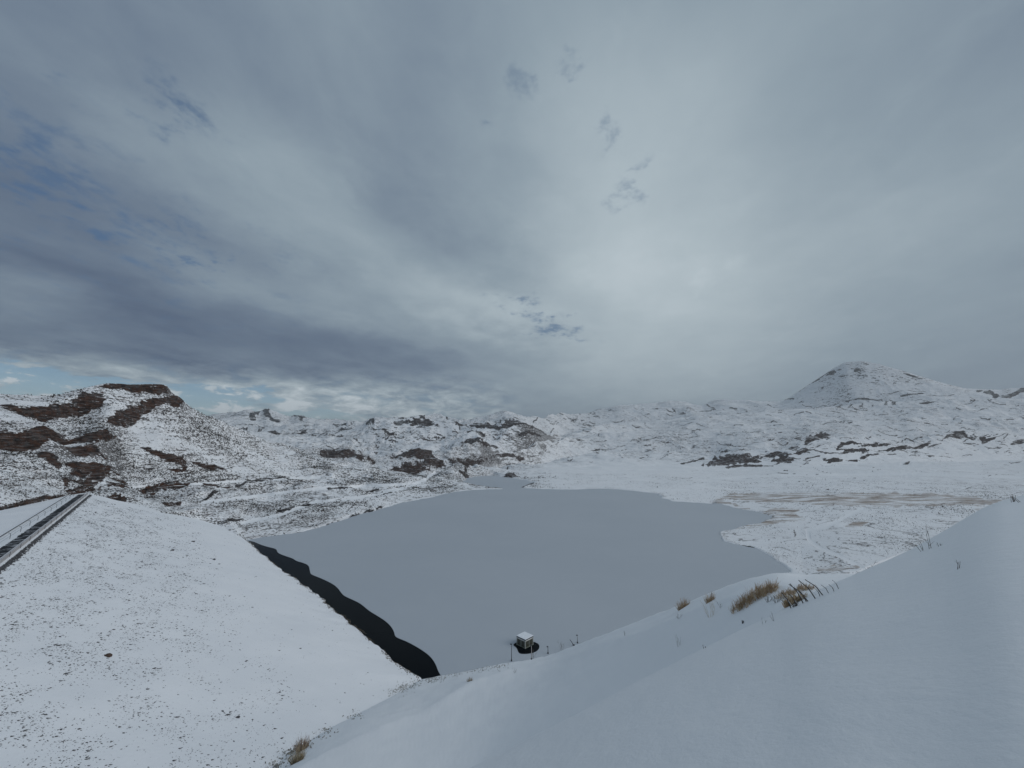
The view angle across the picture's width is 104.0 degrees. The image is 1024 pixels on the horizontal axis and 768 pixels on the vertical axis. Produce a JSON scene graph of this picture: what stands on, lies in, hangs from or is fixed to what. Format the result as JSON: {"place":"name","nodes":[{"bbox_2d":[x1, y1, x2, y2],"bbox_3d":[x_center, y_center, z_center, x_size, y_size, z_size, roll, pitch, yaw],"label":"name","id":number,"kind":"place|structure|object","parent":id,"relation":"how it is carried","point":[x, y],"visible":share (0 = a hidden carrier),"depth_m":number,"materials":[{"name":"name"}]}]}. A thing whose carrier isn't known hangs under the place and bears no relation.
{"place":"outdoors","nodes":[
{"label":"outdoors","id":0,"kind":"place"},
{"bbox_2d":[0,494,84,557],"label":"road","id":1,"kind":"structure","parent":0,"point":[8,547],"depth_m":99.06,"materials":[{"name":"grey asphalt"}]},
{"bbox_2d":[249,483,753,678],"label":"water","id":2,"kind":"structure","parent":0,"point":[379,632],"depth_m":103.75,"materials":[{"name":"black liquid"}]},
{"bbox_2d":[247,475,789,674],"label":"ice","id":3,"kind":"structure","parent":2,"relation":"on","point":[456,582],"depth_m":154.72,"materials":[{"name":"grey ice"}]},
{"bbox_2d":[516,632,532,648],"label":"intake hut","id":4,"kind":"object","parent":2,"relation":"in","point":[524,640],"visible":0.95,"depth_m":90.57,"materials":[{"name":"grey metal"}]},
{"bbox_2d":[0,361,1023,767],"bbox_3d":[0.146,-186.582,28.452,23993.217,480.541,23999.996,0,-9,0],"label":"terrain","id":5,"kind":"structure","parent":0,"point":[906,655],"depth_m":157.21,"materials":[{"name":"white snow"}]},
{"bbox_2d":[0,493,421,767],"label":"dam","id":6,"kind":"structure","parent":5,"relation":"on","point":[313,664],"depth_m":61.23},
{"bbox_2d":[0,495,66,536],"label":"edge wall","id":7,"kind":"structure","parent":6,"relation":"on","point":[12,528],"depth_m":111.86,"materials":[{"name":"concrete"}]},
{"bbox_2d":[2,495,73,538],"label":"railing","id":8,"kind":"object","parent":6,"relation":"on","point":[36,515],"visible":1,"depth_m":105.85,"materials":[{"name":"metal"}]},
{"bbox_2d":[1,495,85,558],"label":"railing","id":9,"kind":"object","parent":6,"relation":"on","point":[43,526],"visible":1,"depth_m":94.17,"materials":[{"name":"metal"}]},
{"bbox_2d":[0,493,87,563],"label":"parapet wall","id":10,"kind":"structure","parent":6,"relation":"on","point":[17,547],"depth_m":91.10,"materials":[{"name":"concrete"}]},
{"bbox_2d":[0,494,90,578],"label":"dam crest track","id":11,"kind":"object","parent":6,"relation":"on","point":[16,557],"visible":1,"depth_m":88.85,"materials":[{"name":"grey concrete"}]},
{"bbox_2d":[0,497,414,767],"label":"stones","id":12,"kind":"object","parent":6,"relation":"on","point":[40,572],"visible":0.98,"depth_m":60.53,"materials":[{"name":"grey stone"}]},
{"bbox_2d":[287,744,307,765],"bbox_3d":[-20.662,35.611,38.462,2.250,1.849,1.877,2,-9,-11],"label":"dry bush","id":13,"kind":"object","parent":5,"relation":"on","point":[296,759],"visible":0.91,"depth_m":38.32,"materials":[{"name":"plant"}]},
{"bbox_2d":[293,733,312,751],"bbox_3d":[-22.735,38.981,43.437,2.231,1.895,1.980,-5,-10,29],"label":"dry bush","id":14,"kind":"object","parent":5,"relation":"on","point":[297,746],"visible":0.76,"depth_m":43.26,"materials":[{"name":"plant"}]},
{"bbox_2d":[244,539,419,680],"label":"shore rubble","id":15,"kind":"object","parent":5,"relation":"on","point":[385,653],"visible":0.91,"depth_m":105.98,"materials":[{"name":"grey stone"}]},
{"bbox_2d":[265,664,508,767],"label":"dry grass","id":16,"kind":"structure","parent":5,"relation":"on","point":[275,765],"depth_m":53.48,"materials":[{"name":"brown plant"}]},
{"bbox_2d":[0,386,1014,571],"bbox_3d":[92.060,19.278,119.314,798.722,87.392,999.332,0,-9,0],"label":"scrub","id":17,"kind":"object","parent":5,"relation":"on","point":[220,440],"visible":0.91,"depth_m":260.35,"materials":[{"name":"brown plant"}]},
{"bbox_2d":[256,475,778,559],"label":"shore brush","id":18,"kind":"object","parent":5,"relation":"on","point":[500,488],"visible":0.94,"depth_m":222.27,"materials":[{"name":"brown plant"}]},
{"bbox_2d":[677,597,690,609],"bbox_3d":[18.695,24.034,43.749,1.858,1.661,1.433,0,-9,0],"label":"dry bush","id":19,"kind":"object","parent":5,"relation":"on","point":[682,605],"visible":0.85,"depth_m":43.60,"materials":[{"name":"plant"}]},
{"bbox_2d":[703,592,715,603],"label":"dry bush","id":20,"kind":"object","parent":5,"relation":"on","point":[710,599],"visible":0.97,"depth_m":35.66,"materials":[{"name":"plant"}]},
{"bbox_2d":[728,592,753,613],"bbox_3d":[16.556,15.793,28.877,1.931,1.603,1.547,0,-9,0],"label":"dry bush","id":21,"kind":"object","parent":5,"relation":"on","point":[739,606],"visible":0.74,"depth_m":28.82,"materials":[{"name":"plant"}]},
{"bbox_2d":[735,580,771,610],"bbox_3d":[17.253,15.211,28.724,2.763,2.222,2.535,0,-9,0],"label":"dry bush","id":22,"kind":"object","parent":5,"relation":"on","point":[750,601],"visible":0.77,"depth_m":28.65,"materials":[{"name":"plant"}]},
{"bbox_2d":[751,577,778,600],"bbox_3d":[17.731,14.365,28.015,2.222,1.697,1.803,0,-9,0],"label":"dry bush","id":23,"kind":"object","parent":5,"relation":"on","point":[768,587],"visible":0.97,"depth_m":27.89,"materials":[{"name":"plant"}]},
{"bbox_2d":[773,586,797,598],"bbox_3d":[17.834,13.606,26.016,1.490,0.918,1.204,0,-9,0],"label":"dry bush","id":24,"kind":"object","parent":5,"relation":"on","point":[787,592],"visible":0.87,"depth_m":26.02,"materials":[{"name":"plant"}]},
{"bbox_2d":[782,591,807,607],"bbox_3d":[9.097,6.934,12.861,0.822,0.611,0.712,0,-9,0],"label":"dry bush","id":25,"kind":"object","parent":5,"relation":"on","point":[790,600],"visible":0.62,"depth_m":12.79,"materials":[{"name":"plant"}]},
{"bbox_2d":[797,582,814,590],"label":"dry bush","id":26,"kind":"object","parent":5,"relation":"on","point":[800,587],"visible":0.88,"depth_m":26.05,"materials":[{"name":"plant"}]},
{"bbox_2d":[0,0,1023,421],"label":"sky","id":27,"kind":"structure","parent":0,"point":[354,210],"materials":[{"name":"grey"}]}
]}

